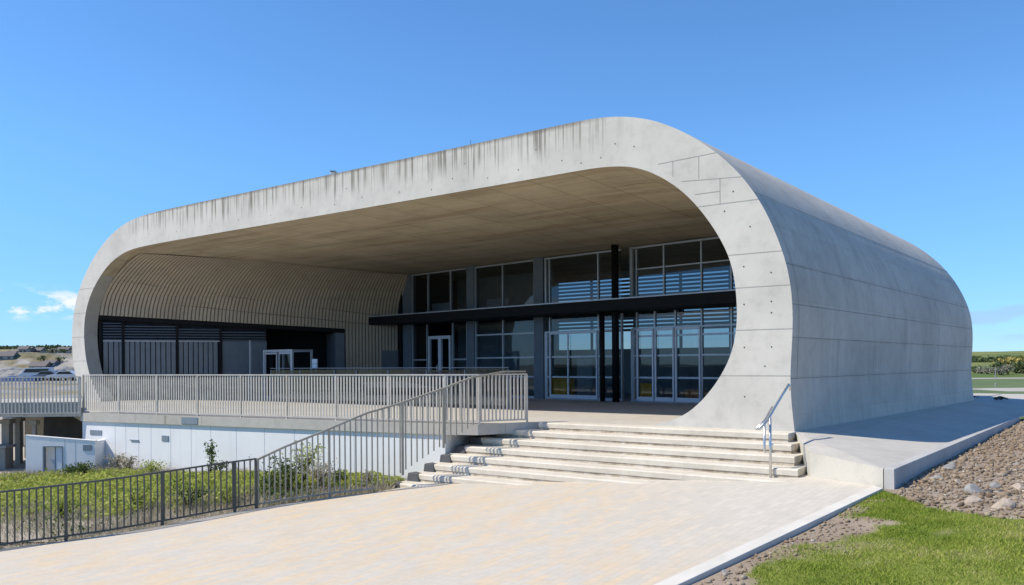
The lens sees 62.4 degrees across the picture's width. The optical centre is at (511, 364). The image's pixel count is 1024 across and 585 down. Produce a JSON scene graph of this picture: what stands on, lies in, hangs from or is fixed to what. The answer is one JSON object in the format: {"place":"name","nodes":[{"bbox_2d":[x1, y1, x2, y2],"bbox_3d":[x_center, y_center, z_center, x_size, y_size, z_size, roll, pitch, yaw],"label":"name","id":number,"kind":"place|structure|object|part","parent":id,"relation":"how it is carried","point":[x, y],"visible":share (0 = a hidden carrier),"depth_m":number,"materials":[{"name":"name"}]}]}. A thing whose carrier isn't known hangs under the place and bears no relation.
{"place":"outdoors","nodes":[
{"label":"outdoors","id":0,"kind":"place"},
{"bbox_2d":[0,444,15,468],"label":"concrete block","id":1,"kind":"structure","parent":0,"point":[6,456],"depth_m":24.07,"materials":[{"name":"grey concrete"}]},
{"bbox_2d":[0,417,63,541],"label":"yard","id":2,"kind":"structure","parent":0,"point":[20,466],"depth_m":15.56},
{"bbox_2d":[0,419,15,443],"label":"pillar","id":3,"kind":"structure","parent":2,"relation":"on","point":[6,431],"depth_m":24.39,"materials":[{"name":"concrete"}]},
{"bbox_2d":[2,417,23,445],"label":"pillar","id":4,"kind":"structure","parent":2,"relation":"on","point":[14,429],"depth_m":30.75,"materials":[{"name":"concrete"}]},
{"bbox_2d":[12,417,25,463],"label":"pillar","id":5,"kind":"structure","parent":2,"relation":"on","point":[19,440],"depth_m":25.42,"materials":[{"name":"concrete"}]},
{"bbox_2d":[29,420,39,434],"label":"pillar","id":6,"kind":"structure","parent":2,"relation":"on","point":[33,423],"depth_m":23.95,"materials":[{"name":"concrete"}]},
{"bbox_2d":[24,416,82,457],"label":"undercroft wall","id":7,"kind":"structure","parent":2,"relation":"on","point":[67,427],"depth_m":25.93,"materials":[{"name":"concrete"}]},
{"bbox_2d":[25,435,104,472],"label":"screen wall","id":8,"kind":"structure","parent":2,"relation":"on","point":[49,453],"depth_m":22.55,"materials":[{"name":"white paint"}]},
{"bbox_2d":[56,447,61,472],"bbox_3d":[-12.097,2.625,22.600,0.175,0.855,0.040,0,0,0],"label":"door","id":9,"kind":"structure","parent":8,"relation":"in","point":[58,449],"depth_m":22.58,"materials":[{"name":"glass"}]},
{"bbox_2d":[82,417,484,480],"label":"basement wall","id":10,"kind":"structure","parent":2,"relation":"on","point":[179,446],"depth_m":20.82,"materials":[{"name":"white paint"}]},
{"bbox_2d":[0,398,80,416],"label":"walkway","id":11,"kind":"structure","parent":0,"point":[37,415],"depth_m":23.45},
{"bbox_2d":[0,376,80,415],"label":"walkway railing","id":12,"kind":"object","parent":11,"relation":"on","point":[79,395],"visible":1,"depth_m":23.40,"materials":[{"name":"grey metal"}]},
{"bbox_2d":[0,473,395,548],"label":"embankment","id":13,"kind":"structure","parent":0,"point":[77,523],"depth_m":15.42,"materials":[{"name":"soil"}]},
{"bbox_2d":[39,490,81,519],"bbox_3d":[-8.443,2.707,15.860,0.825,0.666,0.561,0,0,0],"label":"shrub","id":14,"kind":"object","parent":13,"relation":"on","point":[61,508],"visible":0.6,"depth_m":15.82,"materials":[{"name":"green plant"}]},
{"bbox_2d":[57,463,86,475],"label":"shrub","id":15,"kind":"object","parent":13,"relation":"on","point":[68,469],"visible":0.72,"depth_m":21.67,"materials":[{"name":"green plant"}]},
{"bbox_2d":[72,460,98,475],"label":"shrub","id":16,"kind":"object","parent":13,"relation":"on","point":[84,466],"visible":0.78,"depth_m":21.73,"materials":[{"name":"green plant"}]},
{"bbox_2d":[102,452,125,468],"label":"shrub","id":17,"kind":"object","parent":13,"relation":"on","point":[116,460],"visible":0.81,"depth_m":22.55,"materials":[{"name":"green plant"}]},
{"bbox_2d":[116,455,139,468],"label":"shrub","id":18,"kind":"object","parent":13,"relation":"on","point":[127,462],"visible":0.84,"depth_m":22.22,"materials":[{"name":"green plant"}]},
{"bbox_2d":[114,483,156,515],"bbox_3d":[-7.188,2.585,16.130,0.790,0.686,0.747,0,0,0],"label":"shrub","id":19,"kind":"object","parent":13,"relation":"on","point":[134,499],"visible":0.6,"depth_m":16.07,"materials":[{"name":"green plant"}]},
{"bbox_2d":[139,459,169,471],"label":"shrub","id":20,"kind":"object","parent":13,"relation":"on","point":[149,465],"visible":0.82,"depth_m":21.69,"materials":[{"name":"green plant"}]},
{"bbox_2d":[2,481,374,541],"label":"weeds","id":21,"kind":"object","parent":13,"relation":"on","point":[272,492],"visible":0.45,"depth_m":16.15,"materials":[{"name":"green plant"}]},
{"bbox_2d":[165,479,217,512],"bbox_3d":[-6.124,2.518,16.064,0.919,0.712,1.032,0,0,38],"label":"shrub","id":22,"kind":"object","parent":13,"relation":"on","point":[187,491],"visible":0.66,"depth_m":16.03,"materials":[{"name":"green plant"}]},
{"bbox_2d":[0,467,404,530],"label":"ground cover","id":23,"kind":"object","parent":13,"relation":"on","point":[53,478],"visible":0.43,"depth_m":18.37,"materials":[{"name":"green plant"}]},
{"bbox_2d":[0,463,406,548],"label":"dry weeds","id":24,"kind":"object","parent":13,"relation":"on","point":[388,486],"visible":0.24,"depth_m":15.82,"materials":[{"name":"green plant"}]},
{"bbox_2d":[204,439,216,470],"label":"shrub","id":25,"kind":"object","parent":13,"relation":"on","point":[211,451],"visible":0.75,"depth_m":20.68,"materials":[{"name":"green plant"}]},
{"bbox_2d":[207,456,231,471],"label":"shrub","id":26,"kind":"object","parent":13,"relation":"on","point":[216,466],"visible":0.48,"depth_m":20.34,"materials":[{"name":"green plant"}]},
{"bbox_2d":[204,481,245,509],"bbox_3d":[-5.526,2.545,16.221,0.746,0.653,0.803,0,0,-13],"label":"shrub","id":27,"kind":"object","parent":13,"relation":"on","point":[224,495],"visible":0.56,"depth_m":16.18,"materials":[{"name":"green plant"}]},
{"bbox_2d":[247,471,295,496],"bbox_3d":[-4.750,2.412,16.763,0.948,0.664,0.939,0,0,0],"label":"shrub","id":28,"kind":"object","parent":13,"relation":"on","point":[271,482],"visible":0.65,"depth_m":16.75,"materials":[{"name":"green plant"}]},
{"bbox_2d":[262,455,311,493],"bbox_3d":[-4.507,2.276,17.203,1.073,0.919,1.192,0,0,0],"label":"shrub","id":29,"kind":"object","parent":13,"relation":"on","point":[288,470],"visible":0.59,"depth_m":17.16,"materials":[{"name":"green plant"}]},
{"bbox_2d":[281,440,325,481],"bbox_3d":[-4.352,2.146,17.887,0.918,1.082,0.984,0,0,0],"label":"shrub","id":30,"kind":"object","parent":13,"relation":"on","point":[310,460],"visible":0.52,"depth_m":17.80,"materials":[{"name":"green plant"}]},
{"bbox_2d":[297,457,338,490],"bbox_3d":[-3.918,2.257,17.150,0.841,0.778,0.791,0,0,0],"label":"shrub","id":31,"kind":"object","parent":13,"relation":"on","point":[321,473],"visible":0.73,"depth_m":17.09,"materials":[{"name":"green plant"}]},
{"bbox_2d":[331,468,347,481],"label":"shrub","id":32,"kind":"object","parent":13,"relation":"on","point":[337,476],"visible":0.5,"depth_m":17.53,"materials":[{"name":"green plant"}]},
{"bbox_2d":[360,471,376,483],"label":"shrub","id":33,"kind":"object","parent":13,"relation":"on","point":[369,477],"visible":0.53,"depth_m":17.15,"materials":[{"name":"green plant"}]},
{"bbox_2d":[0,474,871,584],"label":"plaza","id":34,"kind":"structure","parent":0,"point":[569,533],"depth_m":11.56,"materials":[{"name":"beige concrete"}]},
{"bbox_2d":[0,458,257,544],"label":"boundary fence","id":35,"kind":"object","parent":34,"relation":"on","point":[234,507],"visible":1,"depth_m":14.30,"materials":[{"name":"metal"}]},
{"bbox_2d":[256,371,525,504],"bbox_3d":[-2.156,1.380,16.925,5.782,2.445,0.400,0,0,-29],"label":"stair railing","id":36,"kind":"object","parent":34,"relation":"on","point":[401,438],"visible":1,"depth_m":16.43,"materials":[{"name":"grey metal"}]},
{"bbox_2d":[393,421,805,487],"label":"staircase","id":37,"kind":"structure","parent":34,"relation":"on","point":[550,451],"depth_m":16.13,"materials":[{"name":"concrete"}]},
{"bbox_2d":[755,383,790,477],"bbox_3d":[4.435,1.142,14.551,0.364,1.593,1.606,0,0,32],"label":"handrail","id":38,"kind":"object","parent":37,"relation":"on","point":[762,424],"visible":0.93,"depth_m":14.06,"materials":[{"name":"silver metal"}]},
{"bbox_2d":[654,486,882,584],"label":"kerb","id":39,"kind":"structure","parent":34,"relation":"on","point":[705,569],"depth_m":9.48,"materials":[{"name":"concrete"}]},
{"bbox_2d":[796,433,883,489],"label":"ramp wall","id":40,"kind":"structure","parent":34,"relation":"on","point":[821,466],"depth_m":13.12,"materials":[{"name":"beige concrete"}]},
{"bbox_2d":[0,349,1023,398],"bbox_3d":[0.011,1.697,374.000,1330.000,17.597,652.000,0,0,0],"label":"hills","id":41,"kind":"structure","parent":0,"point":[23,360],"depth_m":150.93,"materials":[{"name":"green plant"}]},
{"bbox_2d":[0,351,18,359],"bbox_3d":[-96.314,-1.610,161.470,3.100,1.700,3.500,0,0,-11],"label":"house","id":42,"kind":"structure","parent":41,"relation":"on","point":[8,354],"depth_m":160.46,"materials":[{"name":"tile"}]},
{"bbox_2d":[0,370,21,376],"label":"rock outcrop","id":43,"kind":"object","parent":41,"relation":"on","point":[11,373],"visible":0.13,"depth_m":145.45,"materials":[{"name":"grey stone"}]},
{"bbox_2d":[1,376,21,381],"bbox_3d":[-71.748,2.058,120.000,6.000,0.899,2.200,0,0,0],"label":"parked car","id":44,"kind":"object","parent":41,"relation":"on","point":[10,379],"visible":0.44,"depth_m":119.03,"materials":[{"name":"blue metal"}]},
{"bbox_2d":[0,367,23,374],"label":"rock outcrop","id":45,"kind":"object","parent":41,"relation":"on","point":[3,370],"visible":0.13,"depth_m":148.35,"materials":[{"name":"grey stone"}]},
{"bbox_2d":[17,346,30,352],"bbox_3d":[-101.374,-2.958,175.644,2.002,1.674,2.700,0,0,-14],"label":"house","id":46,"kind":"structure","parent":41,"relation":"on","point":[23,349],"depth_m":174.74,"materials":[{"name":"tile"}]},
{"bbox_2d":[16,347,35,352],"bbox_3d":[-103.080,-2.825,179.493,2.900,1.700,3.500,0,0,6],"label":"house","id":47,"kind":"structure","parent":41,"relation":"on","point":[32,349],"depth_m":179.09,"materials":[{"name":"tile"}]},
{"bbox_2d":[14,375,40,381],"bbox_3d":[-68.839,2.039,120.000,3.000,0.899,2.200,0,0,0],"label":"parked car","id":48,"kind":"object","parent":41,"relation":"on","point":[28,379],"visible":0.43,"depth_m":119.32,"materials":[{"name":"metal"}]},
{"bbox_2d":[18,367,53,379],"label":"parked car","id":49,"kind":"object","parent":41,"relation":"on","point":[25,372],"visible":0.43,"depth_m":127.12,"materials":[{"name":"white paint"}]},
{"label":"side window","id":50,"kind":"part","parent":49,"relation":"part of","materials":[{"name":"black glass"}]},
{"bbox_2d":[28,361,50,367],"bbox_3d":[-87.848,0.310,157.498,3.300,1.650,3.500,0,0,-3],"label":"house","id":51,"kind":"structure","parent":41,"relation":"on","point":[39,364],"depth_m":156.69,"materials":[{"name":"tile"}]},
{"bbox_2d":[34,347,48,352],"bbox_3d":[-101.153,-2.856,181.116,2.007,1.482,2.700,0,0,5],"label":"house","id":52,"kind":"structure","parent":41,"relation":"on","point":[39,349],"depth_m":180.65,"materials":[{"name":"tile"}]},
{"bbox_2d":[37,355,46,360],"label":"bush","id":53,"kind":"object","parent":41,"relation":"on","point":[42,358],"visible":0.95,"depth_m":159.59,"materials":[{"name":"green plant"}]},
{"bbox_2d":[30,371,58,380],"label":"parked car","id":54,"kind":"object","parent":41,"relation":"on","point":[43,373],"visible":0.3,"depth_m":123.20,"materials":[{"name":"grey paint"}]},
{"label":"side window","id":55,"kind":"part","parent":54,"relation":"part of","materials":[{"name":"black glass"}]},
{"bbox_2d":[45,360,59,365],"bbox_3d":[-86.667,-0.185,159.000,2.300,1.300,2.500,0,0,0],"label":"house","id":56,"kind":"structure","parent":41,"relation":"on","point":[54,362],"depth_m":158.61,"materials":[{"name":"tile"}]},
{"bbox_2d":[46,371,76,380],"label":"parked car","id":57,"kind":"object","parent":41,"relation":"on","point":[65,373],"visible":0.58,"depth_m":121.26,"materials":[{"name":"white paint"}]},
{"label":"side window","id":58,"kind":"part","parent":57,"relation":"part of","materials":[{"name":"black glass"}]},
{"bbox_2d":[54,366,74,370],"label":"rock outcrop","id":59,"kind":"object","parent":41,"relation":"on","point":[64,368],"visible":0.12,"depth_m":150.86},
{"bbox_2d":[57,347,71,352],"bbox_3d":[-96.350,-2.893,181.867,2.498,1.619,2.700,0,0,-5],"label":"house","id":60,"kind":"structure","parent":41,"relation":"on","point":[69,349],"depth_m":181.50,"materials":[{"name":"tile"}]},
{"bbox_2d":[971,365,983,372],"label":"bush","id":61,"kind":"object","parent":41,"relation":"on","point":[973,368],"visible":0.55,"depth_m":130.54,"materials":[{"name":"green plant"}]},
{"bbox_2d":[974,367,982,373],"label":"bush","id":62,"kind":"object","parent":41,"relation":"on","point":[978,370],"visible":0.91,"depth_m":127.84,"materials":[{"name":"green plant"}]},
{"bbox_2d":[972,357,996,361],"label":"bush","id":63,"kind":"object","parent":41,"relation":"on","point":[983,359],"visible":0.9,"depth_m":185.91,"materials":[{"name":"green plant"}]},
{"bbox_2d":[981,365,991,373],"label":"bush","id":64,"kind":"object","parent":41,"relation":"on","point":[986,369],"visible":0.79,"depth_m":125.95,"materials":[{"name":"green plant"}]},
{"bbox_2d":[987,366,1004,374],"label":"bush","id":65,"kind":"object","parent":41,"relation":"on","point":[992,370],"visible":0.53,"depth_m":123.93,"materials":[{"name":"green plant"}]},
{"bbox_2d":[989,359,1006,369],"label":"bush","id":66,"kind":"object","parent":41,"relation":"on","point":[998,363],"visible":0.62,"depth_m":131.86,"materials":[{"name":"green plant"}]},
{"bbox_2d":[996,368,1007,374],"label":"bush","id":67,"kind":"object","parent":41,"relation":"on","point":[999,372],"visible":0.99,"depth_m":121.91,"materials":[{"name":"green plant"}]},
{"bbox_2d":[991,355,1020,365],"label":"bush","id":68,"kind":"object","parent":41,"relation":"on","point":[1010,359],"visible":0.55,"depth_m":137.59,"materials":[{"name":"yellow plant"}]},
{"bbox_2d":[999,361,1014,373],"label":"bush","id":69,"kind":"object","parent":41,"relation":"on","point":[1005,366],"visible":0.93,"depth_m":123.82,"materials":[{"name":"green plant"}]},
{"bbox_2d":[1004,360,1020,372],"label":"bush","id":70,"kind":"object","parent":41,"relation":"on","point":[1015,371],"visible":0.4,"depth_m":127.97,"materials":[{"name":"green plant"}]},
{"bbox_2d":[1011,361,1023,373],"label":"bush","id":71,"kind":"object","parent":41,"relation":"on","point":[1020,367],"visible":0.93,"depth_m":126.34,"materials":[{"name":"green plant"}]},
{"bbox_2d":[0,0,1023,351],"label":"sky","id":72,"kind":"structure","parent":0,"point":[904,117],"materials":[{"name":"blue"}]},
{"bbox_2d":[73,392,999,439],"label":"terrace","id":73,"kind":"structure","parent":0,"point":[626,411],"depth_m":21.99,"materials":[{"name":"grey concrete"}]},
{"bbox_2d":[249,341,312,399],"bbox_3d":[-8.869,0.205,32.443,2.223,2.250,1.273,0,0,37],"label":"glazed porch","id":74,"kind":"object","parent":73,"relation":"on","point":[284,352],"visible":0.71,"depth_m":32.22,"materials":[{"name":"grey metal"}]},
{"bbox_2d":[265,352,277,397],"bbox_3d":[-9.212,0.428,32.320,0.751,1.750,0.040,0,0,37],"label":"door","id":75,"kind":"structure","parent":74,"relation":"in","point":[276,353],"depth_m":32.13,"materials":[{"name":"grey metal"}]},
{"bbox_2d":[278,352,290,398],"bbox_3d":[-8.535,0.423,31.804,0.751,1.750,0.040,0,0,37],"label":"door","id":76,"kind":"structure","parent":74,"relation":"in","point":[279,353],"depth_m":31.87,"materials":[{"name":"grey metal"}]},
{"bbox_2d":[82,373,527,423],"bbox_3d":[-5.997,0.778,20.563,13.301,1.065,1.045,0,0,22],"label":"terrace railing","id":77,"kind":"object","parent":73,"relation":"on","point":[85,382],"visible":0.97,"depth_m":20.06,"materials":[{"name":"grey metal"}]},
{"bbox_2d":[310,359,321,400],"bbox_3d":[-7.014,0.568,30.169,0.320,1.500,0.300,0,0,37],"label":"notice stand","id":78,"kind":"object","parent":73,"relation":"on","point":[314,363],"visible":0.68,"depth_m":30.16,"materials":[{"name":"metal"}]},
{"bbox_2d":[270,367,509,408],"bbox_3d":[-4.361,0.705,27.093,10.787,1.190,0.080,0,0,37],"label":"metal railing","id":79,"kind":"object","parent":73,"relation":"on","point":[300,372],"visible":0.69,"depth_m":25.73,"materials":[{"name":"metal"}]},
{"bbox_2d":[72,117,973,430],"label":"concrete hall","id":80,"kind":"structure","parent":73,"relation":"on","point":[844,315],"depth_m":26.43,"materials":[{"name":"grey concrete"}]},
{"bbox_2d":[426,303,449,311],"bbox_3d":[-3.188,-2.283,36.791,1.100,0.750,0.400,0,0,37],"label":"bench","id":81,"kind":"object","parent":80,"relation":"on","point":[441,307],"visible":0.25,"depth_m":36.87,"materials":[{"name":"black metal"}]},
{"bbox_2d":[428,335,451,395],"bbox_3d":[-2.966,0.060,34.912,1.393,2.460,0.132,0,0,44],"label":"door","id":82,"kind":"structure","parent":80,"relation":"in","point":[440,338],"depth_m":34.86,"materials":[{"name":"white metal"}]},
{"bbox_2d":[481,298,508,307],"bbox_3d":[-0.690,-2.300,34.362,1.100,0.750,0.400,0,0,37],"label":"bench","id":83,"kind":"object","parent":80,"relation":"on","point":[494,302],"visible":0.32,"depth_m":34.46,"materials":[{"name":"black metal"}]},
{"bbox_2d":[549,331,597,398],"bbox_3d":[2.154,0.035,29.844,2.179,2.360,0.040,0,0,44],"label":"sliding door","id":84,"kind":"structure","parent":80,"relation":"in","point":[551,395],"depth_m":29.97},
{"bbox_2d":[636,328,653,400],"bbox_3d":[4.367,0.020,27.692,0.651,2.360,0.040,0,0,44],"label":"sliding door","id":85,"kind":"structure","parent":80,"relation":"in","point":[638,398],"depth_m":27.65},
{"bbox_2d":[654,328,674,401],"bbox_3d":[4.903,0.017,27.172,0.722,2.360,0.040,0,0,44],"label":"sliding door","id":86,"kind":"structure","parent":80,"relation":"in","point":[669,399],"depth_m":27.12,"materials":[{"name":"grey metal"}]},
{"bbox_2d":[675,327,700,401],"bbox_3d":[5.529,0.012,26.563,0.905,2.360,0.040,0,0,44],"label":"sliding door","id":87,"kind":"structure","parent":80,"relation":"in","point":[677,328],"depth_m":26.53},
{"bbox_2d":[552,378,573,394],"bbox_3d":[1.864,0.867,30.980,0.750,0.780,0.420,0,0,37],"label":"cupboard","id":88,"kind":"object","parent":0,"point":[559,386],"visible":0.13,"depth_m":30.79,"materials":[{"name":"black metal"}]},
{"bbox_3d":[1.742,0.838,30.820,0.710,0.660,0.018,0,0,37],"label":"cabinet door","id":89,"kind":"part","parent":88,"relation":"part of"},
{"bbox_2d":[577,359,595,394],"bbox_3d":[2.900,0.525,32.551,0.700,1.450,0.420,0,0,37],"label":"door frame","id":90,"kind":"object","parent":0,"point":[586,367],"visible":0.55,"depth_m":32.35,"materials":[{"name":"black metal"}]},
{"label":"cabinet door","id":91,"kind":"part","parent":90,"relation":"part of","materials":[{"name":"glass"}]},
{"bbox_2d":[640,383,651,396],"bbox_3d":[4.575,0.939,28.311,0.450,0.600,0.370,0,0,37],"label":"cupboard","id":92,"kind":"object","parent":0,"point":[645,389],"visible":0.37,"depth_m":28.17,"materials":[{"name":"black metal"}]},
{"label":"cabinet door","id":93,"kind":"part","parent":92,"relation":"part of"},
{"bbox_2d":[685,389,705,397],"bbox_3d":[5.884,1.020,27.109,0.600,0.420,0.370,0,0,37],"label":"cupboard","id":94,"kind":"object","parent":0,"point":[691,393],"visible":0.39,"depth_m":26.99,"materials":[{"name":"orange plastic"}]},
{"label":"cabinet door","id":95,"kind":"part","parent":94,"relation":"part of","materials":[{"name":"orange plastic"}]},
{"bbox_2d":[692,489,1023,584],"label":"lawn","id":96,"kind":"structure","parent":0,"point":[749,581],"depth_m":8.74,"materials":[{"name":"plant"}]},
{"bbox_2d":[700,480,970,584],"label":"pebbles","id":97,"kind":"object","parent":96,"relation":"on","point":[743,577],"visible":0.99,"depth_m":9.60,"materials":[{"name":"gravel"}]},
{"bbox_2d":[796,394,1023,468],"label":"apron","id":98,"kind":"object","parent":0,"point":[886,441],"visible":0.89,"depth_m":17.16,"materials":[{"name":"grey concrete"}]},
{"bbox_2d":[884,416,1019,495],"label":"kerb","id":99,"kind":"structure","parent":98,"relation":"attached to","point":[897,475],"depth_m":14.46,"materials":[{"name":"concrete"}]},
{"bbox_2d":[994,396,1008,399],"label":"fallen branch","id":100,"kind":"object","parent":98,"relation":"on","point":[999,397],"visible":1,"depth_m":28.72,"materials":[{"name":"plant"}]},
{"bbox_2d":[885,417,1023,519],"bbox_3d":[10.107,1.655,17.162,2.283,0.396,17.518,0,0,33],"label":"gravel","id":101,"kind":"structure","parent":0,"point":[1003,471],"depth_m":12.75,"materials":[{"name":"beige gravel"}]},
{"bbox_2d":[942,464,954,468],"bbox_3d":[7.200,1.715,13.958,0.192,0.146,0.277,0,0,-17],"label":"boulder","id":102,"kind":"object","parent":101,"relation":"on","point":[950,466],"visible":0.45,"depth_m":13.92,"materials":[{"name":"grey stone"}]},
{"bbox_2d":[964,483,982,492],"bbox_3d":[6.292,1.704,11.491,0.255,0.164,0.287,0,0,10],"label":"boulder","id":103,"kind":"object","parent":101,"relation":"on","point":[971,488],"visible":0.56,"depth_m":11.44,"materials":[{"name":"grey stone"}]},
{"bbox_2d":[964,495,983,503],"bbox_3d":[5.923,1.752,10.819,0.298,0.142,0.224,0,0,23],"label":"boulder","id":104,"kind":"object","parent":101,"relation":"on","point":[973,499],"visible":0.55,"depth_m":10.75,"materials":[{"name":"beige stone"}]},
{"bbox_2d":[982,489,992,492],"bbox_3d":[6.388,1.712,11.347,0.155,0.071,0.153,0,0,-35],"label":"boulder","id":105,"kind":"object","parent":101,"relation":"on","point":[988,490],"visible":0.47,"depth_m":11.32,"materials":[{"name":"stone"}]},
{"bbox_2d":[989,482,1001,487],"bbox_3d":[6.778,1.705,11.858,0.182,0.121,0.187,0,0,-45],"label":"boulder","id":106,"kind":"object","parent":101,"relation":"on","point":[994,485],"visible":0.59,"depth_m":11.80,"materials":[{"name":"grey stone"}]},
{"bbox_2d":[991,498,1017,508],"bbox_3d":[6.093,1.727,10.429,0.317,0.161,0.267,0,0,-16],"label":"boulder","id":107,"kind":"object","parent":101,"relation":"on","point":[1003,503],"visible":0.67,"depth_m":10.35,"materials":[{"name":"beige stone"}]},
{"bbox_2d":[1009,483,1023,488],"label":"boulder","id":108,"kind":"object","parent":101,"relation":"on","point":[1018,485],"visible":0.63,"depth_m":11.55,"materials":[{"name":"beige stone"}]},
{"bbox_2d":[972,377,1023,419],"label":"field","id":109,"kind":"structure","parent":0,"point":[1000,383],"depth_m":80.75,"materials":[{"name":"green plant"}]},
{"bbox_2d":[972,378,1023,378],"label":"road","id":110,"kind":"structure","parent":0,"point":[998,378],"depth_m":108.07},
{"bbox_2d":[973,388,1023,390],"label":"track","id":111,"kind":"structure","parent":0,"point":[1006,389],"depth_m":66.69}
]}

